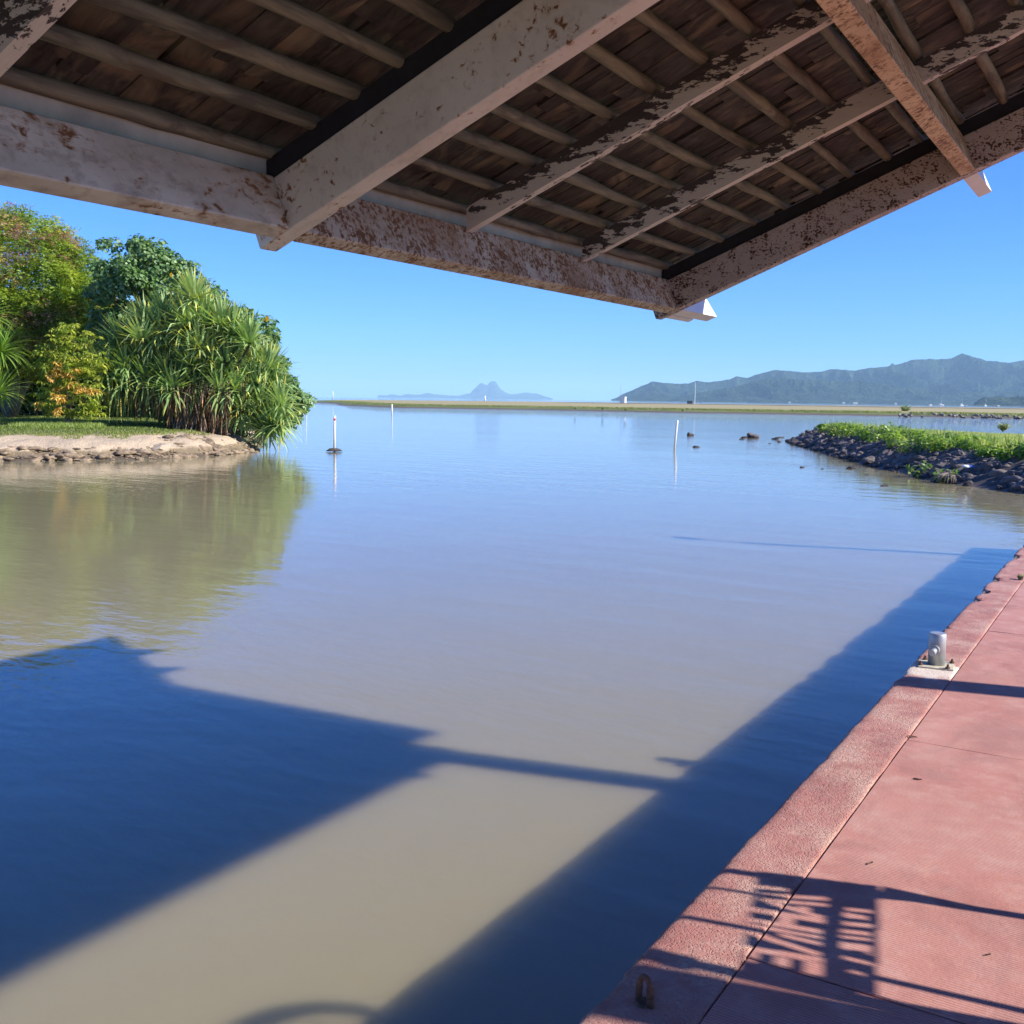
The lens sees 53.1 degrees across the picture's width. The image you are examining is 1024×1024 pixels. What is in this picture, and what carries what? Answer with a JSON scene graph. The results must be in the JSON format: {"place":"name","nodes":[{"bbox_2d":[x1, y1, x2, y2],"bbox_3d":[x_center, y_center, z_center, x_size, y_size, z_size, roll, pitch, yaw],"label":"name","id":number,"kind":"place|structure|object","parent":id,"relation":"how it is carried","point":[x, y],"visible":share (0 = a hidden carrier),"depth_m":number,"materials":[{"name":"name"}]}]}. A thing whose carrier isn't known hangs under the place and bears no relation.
{"place":"outdoors","nodes":[
{"label":"outdoors","id":0,"kind":"place"},
{"bbox_2d":[0,414,209,438],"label":"grass","id":1,"kind":"structure","parent":0,"point":[23,422],"depth_m":42.92,"materials":[{"name":"green plant"}]},
{"bbox_2d":[0,408,262,461],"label":"ground","id":2,"kind":"structure","parent":0,"point":[101,444],"depth_m":38.63,"materials":[{"name":"beige sand"}]},
{"bbox_2d":[0,290,37,415],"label":"screw pine","id":3,"kind":"object","parent":2,"relation":"on","point":[3,345],"visible":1,"depth_m":45.19,"materials":[{"name":"green plant"}]},
{"bbox_2d":[0,201,125,417],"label":"feathery tree","id":4,"kind":"object","parent":2,"relation":"on","point":[63,262],"visible":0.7,"depth_m":52.15,"materials":[{"name":"green plant"}]},
{"bbox_2d":[27,322,110,422],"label":"young mango tree","id":5,"kind":"object","parent":2,"relation":"on","point":[67,365],"visible":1,"depth_m":43.36,"materials":[{"name":"green plant"}]},
{"bbox_2d":[0,293,152,418],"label":"undergrowth","id":6,"kind":"object","parent":2,"relation":"on","point":[26,411],"visible":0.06,"depth_m":59.79,"materials":[{"name":"green plant"}]},
{"bbox_2d":[153,443,171,454],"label":"slab","id":7,"kind":"structure","parent":2,"relation":"on","point":[165,447],"depth_m":38.92,"materials":[{"name":"stone"}]},
{"bbox_2d":[84,263,306,451],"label":"screw pine","id":8,"kind":"object","parent":2,"relation":"on","point":[241,391],"visible":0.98,"depth_m":44.57,"materials":[{"name":"green plant"}]},
{"bbox_2d":[81,233,317,436],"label":"sea hibiscus tree","id":9,"kind":"object","parent":2,"relation":"on","point":[145,266],"visible":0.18,"depth_m":47.75,"materials":[{"name":"green plant"}]},
{"bbox_2d":[378,381,552,399],"bbox_3d":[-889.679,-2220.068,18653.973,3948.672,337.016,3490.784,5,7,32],"label":"mountain","id":10,"kind":"structure","parent":0,"point":[491,390],"depth_m":18081.07,"materials":[{"name":"blue stone"}]},
{"bbox_2d":[0,397,1023,1023],"bbox_3d":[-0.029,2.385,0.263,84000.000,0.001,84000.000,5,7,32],"label":"water","id":11,"kind":"structure","parent":0,"point":[384,715],"depth_m":8.59,"materials":[{"name":"blue liquid"}]},
{"bbox_2d":[326,416,341,451],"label":"marker post","id":12,"kind":"object","parent":11,"relation":"in","point":[334,449],"visible":0.98,"depth_m":45.00,"materials":[{"name":"white plastic"}]},
{"bbox_2d":[673,420,677,448],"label":"marker post","id":13,"kind":"object","parent":11,"relation":"in","point":[675,438],"visible":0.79,"depth_m":51.36,"materials":[{"name":"white plastic"}]},
{"bbox_2d":[747,432,758,437],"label":"rock","id":14,"kind":"object","parent":11,"relation":"in","point":[750,435],"visible":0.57,"depth_m":68.41,"materials":[{"name":"grey stone"}]},
{"bbox_2d":[0,151,1023,399],"label":"sky","id":15,"kind":"structure","parent":0,"point":[940,275],"materials":[{"name":"blue"}]},
{"bbox_2d":[313,400,1023,418],"bbox_3d":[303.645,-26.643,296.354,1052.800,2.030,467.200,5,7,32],"label":"ground","id":16,"kind":"structure","parent":0,"point":[826,407],"depth_m":251.77,"materials":[{"name":"beige plant"}]},
{"bbox_2d":[620,397,625,402],"bbox_3d":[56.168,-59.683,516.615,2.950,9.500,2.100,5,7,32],"label":"equipment cabin","id":17,"kind":"object","parent":16,"relation":"on","point":[623,399],"visible":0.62,"depth_m":516.13,"materials":[{"name":"white paint"}]},
{"bbox_2d":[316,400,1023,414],"bbox_3d":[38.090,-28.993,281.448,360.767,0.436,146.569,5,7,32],"label":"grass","id":18,"kind":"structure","parent":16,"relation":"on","point":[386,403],"depth_m":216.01,"materials":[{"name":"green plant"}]},
{"bbox_2d":[901,404,910,410],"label":"shrub","id":19,"kind":"object","parent":16,"relation":"on","point":[905,409],"visible":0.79,"depth_m":213.35,"materials":[{"name":"green plant"}]},
{"bbox_2d":[535,401,854,405],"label":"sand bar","id":20,"kind":"object","parent":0,"point":[698,403],"visible":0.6,"depth_m":586.37,"materials":[{"name":"beige sand"}]},
{"bbox_2d":[576,402,1019,408],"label":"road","id":21,"kind":"structure","parent":0,"point":[805,405],"depth_m":421.15,"materials":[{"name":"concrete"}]},
{"bbox_2d":[611,353,1023,400],"bbox_3d":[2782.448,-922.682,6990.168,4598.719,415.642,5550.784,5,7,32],"label":"mountain","id":22,"kind":"structure","parent":0,"point":[962,373],"depth_m":6597.19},
{"bbox_2d":[667,377,1023,404],"bbox_3d":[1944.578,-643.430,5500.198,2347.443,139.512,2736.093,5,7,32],"label":"hill","id":23,"kind":"structure","parent":0,"point":[780,390],"depth_m":5209.01,"materials":[{"name":"plant"}]},
{"bbox_2d":[700,582,1023,1023],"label":"pavement","id":24,"kind":"structure","parent":0,"point":[918,918],"depth_m":3.36,"materials":[{"name":"red paint"}]},
{"bbox_2d":[0,0,1023,321],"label":"open pavilion","id":25,"kind":"structure","parent":24,"relation":"on","point":[682,160],"depth_m":4.28,"materials":[{"name":"brown wood"}]},
{"bbox_2d":[785,430,1023,493],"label":"ground","id":26,"kind":"structure","parent":0,"point":[984,481],"depth_m":33.23,"materials":[{"name":"brown soil"}]},
{"bbox_2d":[841,454,850,459],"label":"rock","id":27,"kind":"object","parent":26,"relation":"on","point":[846,456],"visible":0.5,"depth_m":43.67,"materials":[{"name":"grey stone"}]},
{"bbox_2d":[852,443,858,449],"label":"rock","id":28,"kind":"object","parent":26,"relation":"on","point":[854,445],"visible":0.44,"depth_m":45.48,"materials":[{"name":"grey stone"}]},
{"bbox_2d":[862,456,875,464],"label":"rock","id":29,"kind":"object","parent":26,"relation":"on","point":[871,459],"visible":0.42,"depth_m":40.15,"materials":[{"name":"grey stone"}]},
{"bbox_2d":[870,464,881,467],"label":"rock","id":30,"kind":"object","parent":26,"relation":"on","point":[877,465],"visible":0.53,"depth_m":38.51,"materials":[{"name":"grey stone"}]},
{"bbox_2d":[863,421,891,437],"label":"leafy bush","id":31,"kind":"object","parent":26,"relation":"on","point":[875,431],"visible":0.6,"depth_m":46.20,"materials":[{"name":"green plant"}]},
{"bbox_2d":[872,448,882,453],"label":"rock","id":32,"kind":"object","parent":26,"relation":"on","point":[876,450],"visible":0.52,"depth_m":41.61,"materials":[{"name":"grey stone"}]},
{"bbox_2d":[880,458,890,463],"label":"rock","id":33,"kind":"object","parent":26,"relation":"on","point":[882,461],"visible":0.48,"depth_m":38.78,"materials":[{"name":"grey stone"}]},
{"bbox_2d":[879,449,892,455],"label":"rock","id":34,"kind":"object","parent":26,"relation":"on","point":[884,452],"visible":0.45,"depth_m":40.49,"materials":[{"name":"grey stone"}]},
{"bbox_2d":[884,464,893,468],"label":"rock","id":35,"kind":"object","parent":26,"relation":"on","point":[887,466],"visible":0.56,"depth_m":37.26,"materials":[{"name":"grey stone"}]},
{"bbox_2d":[879,425,901,441],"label":"leafy bush","id":36,"kind":"object","parent":26,"relation":"on","point":[884,434],"visible":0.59,"depth_m":43.46,"materials":[{"name":"green plant"}]},
{"bbox_2d":[892,437,913,452],"bbox_3d":[14.914,-2.514,38.948,0.851,0.654,1.144,5,7,32],"label":"leafy bush","id":37,"kind":"object","parent":26,"relation":"on","point":[899,441],"visible":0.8,"depth_m":38.92,"materials":[{"name":"green plant"}]},
{"bbox_2d":[786,429,1023,488],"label":"rubble","id":38,"kind":"object","parent":26,"relation":"on","point":[947,455],"visible":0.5,"depth_m":35.91,"materials":[{"name":"grey stone"}]},
{"bbox_2d":[814,422,1023,460],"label":"creeper","id":39,"kind":"object","parent":26,"relation":"on","point":[929,442],"visible":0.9,"depth_m":38.04,"materials":[{"name":"green plant"}]},
{"bbox_2d":[906,460,932,477],"bbox_3d":[13.455,-1.374,33.680,0.903,0.673,0.796,1,6,4],"label":"leafy bush","id":40,"kind":"object","parent":26,"relation":"on","point":[918,472],"visible":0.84,"depth_m":33.62,"materials":[{"name":"green plant"}]},
{"bbox_2d":[913,455,926,460],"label":"rock","id":41,"kind":"object","parent":26,"relation":"on","point":[918,457],"visible":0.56,"depth_m":36.35,"materials":[{"name":"grey stone"}]},
{"bbox_2d":[918,473,929,478],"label":"rock","id":42,"kind":"object","parent":26,"relation":"on","point":[924,475],"visible":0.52,"depth_m":33.10,"materials":[{"name":"grey stone"}]},
{"bbox_2d":[825,420,1023,449],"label":"tall grass","id":43,"kind":"structure","parent":26,"relation":"on","point":[996,439],"depth_m":39.71,"materials":[{"name":"green plant"}]},
{"bbox_2d":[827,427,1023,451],"bbox_3d":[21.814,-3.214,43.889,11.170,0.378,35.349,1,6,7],"label":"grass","id":44,"kind":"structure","parent":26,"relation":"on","point":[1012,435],"depth_m":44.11,"materials":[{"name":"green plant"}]},
{"bbox_2d":[920,449,931,454],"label":"rock","id":45,"kind":"object","parent":26,"relation":"on","point":[927,451],"visible":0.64,"depth_m":37.05,"materials":[{"name":"grey stone"}]},
{"bbox_2d":[929,468,943,476],"bbox_3d":[13.590,-1.134,32.726,0.585,0.520,0.550,12,15,-30],"label":"rock","id":46,"kind":"object","parent":26,"relation":"on","point":[931,472],"visible":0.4,"depth_m":32.55,"materials":[{"name":"grey stone"}]},
{"bbox_2d":[935,464,949,467],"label":"rock","id":47,"kind":"object","parent":26,"relation":"on","point":[941,465],"visible":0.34,"depth_m":33.15,"materials":[{"name":"grey stone"}]},
{"bbox_2d":[928,471,961,482],"bbox_3d":[13.411,-1.072,31.268,1.059,0.344,0.810,-1,6,-11],"label":"dry grass tuft","id":48,"kind":"object","parent":26,"relation":"on","point":[953,477],"visible":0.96,"depth_m":31.22,"materials":[{"name":"grey plant"}]},
{"bbox_2d":[931,468,958,481],"bbox_3d":[13.373,-1.067,31.543,0.888,0.621,0.805,5,7,32],"label":"leafy bush","id":49,"kind":"object","parent":26,"relation":"on","point":[941,470],"visible":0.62,"depth_m":31.57,"materials":[{"name":"green plant"}]},
{"bbox_2d":[946,478,960,483],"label":"rock","id":50,"kind":"object","parent":26,"relation":"on","point":[949,481],"visible":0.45,"depth_m":31.08,"materials":[{"name":"stone"}]},
{"bbox_2d":[950,464,961,468],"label":"rock","id":51,"kind":"object","parent":26,"relation":"on","point":[955,466],"visible":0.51,"depth_m":32.43,"materials":[{"name":"grey stone"}]},
{"bbox_2d":[950,458,970,465],"bbox_3d":[14.380,-1.472,32.765,0.644,0.519,0.703,-4,8,-37],"label":"rock","id":52,"kind":"object","parent":26,"relation":"on","point":[954,461],"visible":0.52,"depth_m":32.59,"materials":[{"name":"grey stone"}]},
{"bbox_2d":[955,450,965,455],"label":"rock","id":53,"kind":"object","parent":26,"relation":"on","point":[959,453],"visible":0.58,"depth_m":34.13,"materials":[{"name":"grey stone"}]},
{"bbox_2d":[960,473,974,480],"bbox_3d":[13.897,-0.987,31.115,0.598,0.426,0.582,6,8,42],"label":"rock","id":54,"kind":"object","parent":26,"relation":"on","point":[964,475],"visible":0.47,"depth_m":30.99,"materials":[{"name":"grey stone"}]},
{"bbox_2d":[963,480,974,485],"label":"rock","id":55,"kind":"object","parent":26,"relation":"on","point":[968,483],"visible":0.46,"depth_m":30.29,"materials":[{"name":"grey stone"}]},
{"bbox_2d":[963,475,977,481],"bbox_3d":[13.883,-0.969,30.875,0.603,0.270,0.404,-9,-11,17],"label":"rock","id":56,"kind":"object","parent":26,"relation":"on","point":[969,478],"visible":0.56,"depth_m":30.75,"materials":[{"name":"grey stone"}]},
{"bbox_2d":[966,453,977,458],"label":"rock","id":57,"kind":"object","parent":26,"relation":"on","point":[970,455],"visible":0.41,"depth_m":32.93,"materials":[{"name":"grey stone"}]},
{"bbox_2d":[973,465,983,470],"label":"rock","id":58,"kind":"object","parent":26,"relation":"on","point":[977,467],"visible":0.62,"depth_m":31.31,"materials":[{"name":"grey stone"}]},
{"bbox_2d":[973,435,988,441],"bbox_3d":[16.642,-2.538,36.397,0.783,0.552,0.797,5,7,32],"label":"broad leaved plant","id":59,"kind":"object","parent":26,"relation":"on","point":[975,437],"visible":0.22,"depth_m":36.24,"materials":[{"name":"green plant"}]},
{"bbox_2d":[984,460,1002,470],"bbox_3d":[14.597,-1.313,30.954,0.640,0.501,0.550,-3,7,-32],"label":"rock","id":60,"kind":"object","parent":26,"relation":"on","point":[988,465],"visible":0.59,"depth_m":30.78,"materials":[{"name":"grey stone"}]},
{"bbox_2d":[988,469,1005,475],"bbox_3d":[14.448,-1.126,30.398,0.634,0.310,0.675,2,-8,-25],"label":"rock","id":61,"kind":"object","parent":26,"relation":"on","point":[994,472],"visible":0.59,"depth_m":30.20,"materials":[{"name":"grey stone"}]},
{"bbox_2d":[995,485,1002,489],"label":"rock","id":62,"kind":"object","parent":26,"relation":"on","point":[998,487],"visible":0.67,"depth_m":28.86,"materials":[{"name":"grey stone"}]},
{"bbox_2d":[996,422,1009,431],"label":"pale bush","id":63,"kind":"object","parent":26,"relation":"on","point":[1002,427],"visible":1,"depth_m":53.26,"materials":[{"name":"green plant"}]},
{"bbox_2d":[998,470,1014,478],"bbox_3d":[14.358,-0.986,29.694,0.392,0.435,0.742,-11,5,-24],"label":"rock","id":64,"kind":"object","parent":26,"relation":"on","point":[1007,473],"visible":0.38,"depth_m":29.59,"materials":[{"name":"grey stone"}]},
{"bbox_2d":[999,475,1021,482],"bbox_3d":[14.318,-0.848,29.224,0.748,0.427,0.593,3,-4,37],"label":"rock","id":65,"kind":"object","parent":26,"relation":"on","point":[1007,479],"visible":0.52,"depth_m":29.22,"materials":[{"name":"grey stone"}]},
{"bbox_2d":[1007,484,1023,492],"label":"rock","id":66,"kind":"object","parent":26,"relation":"on","point":[1012,489],"visible":0.58,"depth_m":28.25,"materials":[{"name":"grey stone"}]},
{"bbox_2d":[1008,470,1023,474],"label":"rock","id":67,"kind":"object","parent":26,"relation":"on","point":[1017,472],"visible":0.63,"depth_m":29.52,"materials":[{"name":"grey stone"}]},
{"bbox_2d":[1012,475,1021,480],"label":"rock","id":68,"kind":"object","parent":26,"relation":"on","point":[1015,478],"visible":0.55,"depth_m":28.82,"materials":[{"name":"grey stone"}]},
{"bbox_2d":[1017,478,1023,484],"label":"rock","id":69,"kind":"object","parent":26,"relation":"on","point":[1021,481],"visible":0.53,"depth_m":28.53,"materials":[{"name":"grey stone"}]},
{"bbox_2d":[975,556,1018,601],"bbox_3d":[6.255,1.914,5.745,7.135,1.684,21.980,5,7,32],"label":"quay base","id":70,"kind":"object","parent":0,"point":[995,580],"depth_m":9.42,"materials":[{"name":"concrete"}]},
{"bbox_2d":[579,545,1023,1023],"bbox_3d":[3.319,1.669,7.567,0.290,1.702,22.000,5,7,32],"label":"kerb","id":71,"kind":"structure","parent":70,"relation":"on","point":[691,960],"depth_m":3.62,"materials":[{"name":"red paint"}]},
{"bbox_2d":[635,973,654,1008],"bbox_3d":[0.354,1.276,2.731,0.054,0.090,0.056,1,6,5],"label":"mooring eye","id":72,"kind":"object","parent":71,"relation":"on","point":[646,1002],"visible":1,"depth_m":2.72,"materials":[{"name":"metal"}]},
{"bbox_2d":[918,631,953,670],"bbox_3d":[2.610,0.844,6.287,0.202,0.205,0.214,4,7,24],"label":"mooring bollard","id":73,"kind":"object","parent":71,"relation":"on","point":[935,659],"visible":1,"depth_m":6.25,"materials":[{"name":"metal"}]},
{"bbox_2d":[1017,574,1023,579],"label":"weed","id":74,"kind":"object","parent":71,"relation":"on","point":[1019,577],"visible":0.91,"depth_m":9.42,"materials":[{"name":"green plant"}]},
{"bbox_2d":[974,396,1023,405],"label":"hill","id":75,"kind":"structure","parent":0,"point":[1005,401],"depth_m":3055.96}
]}

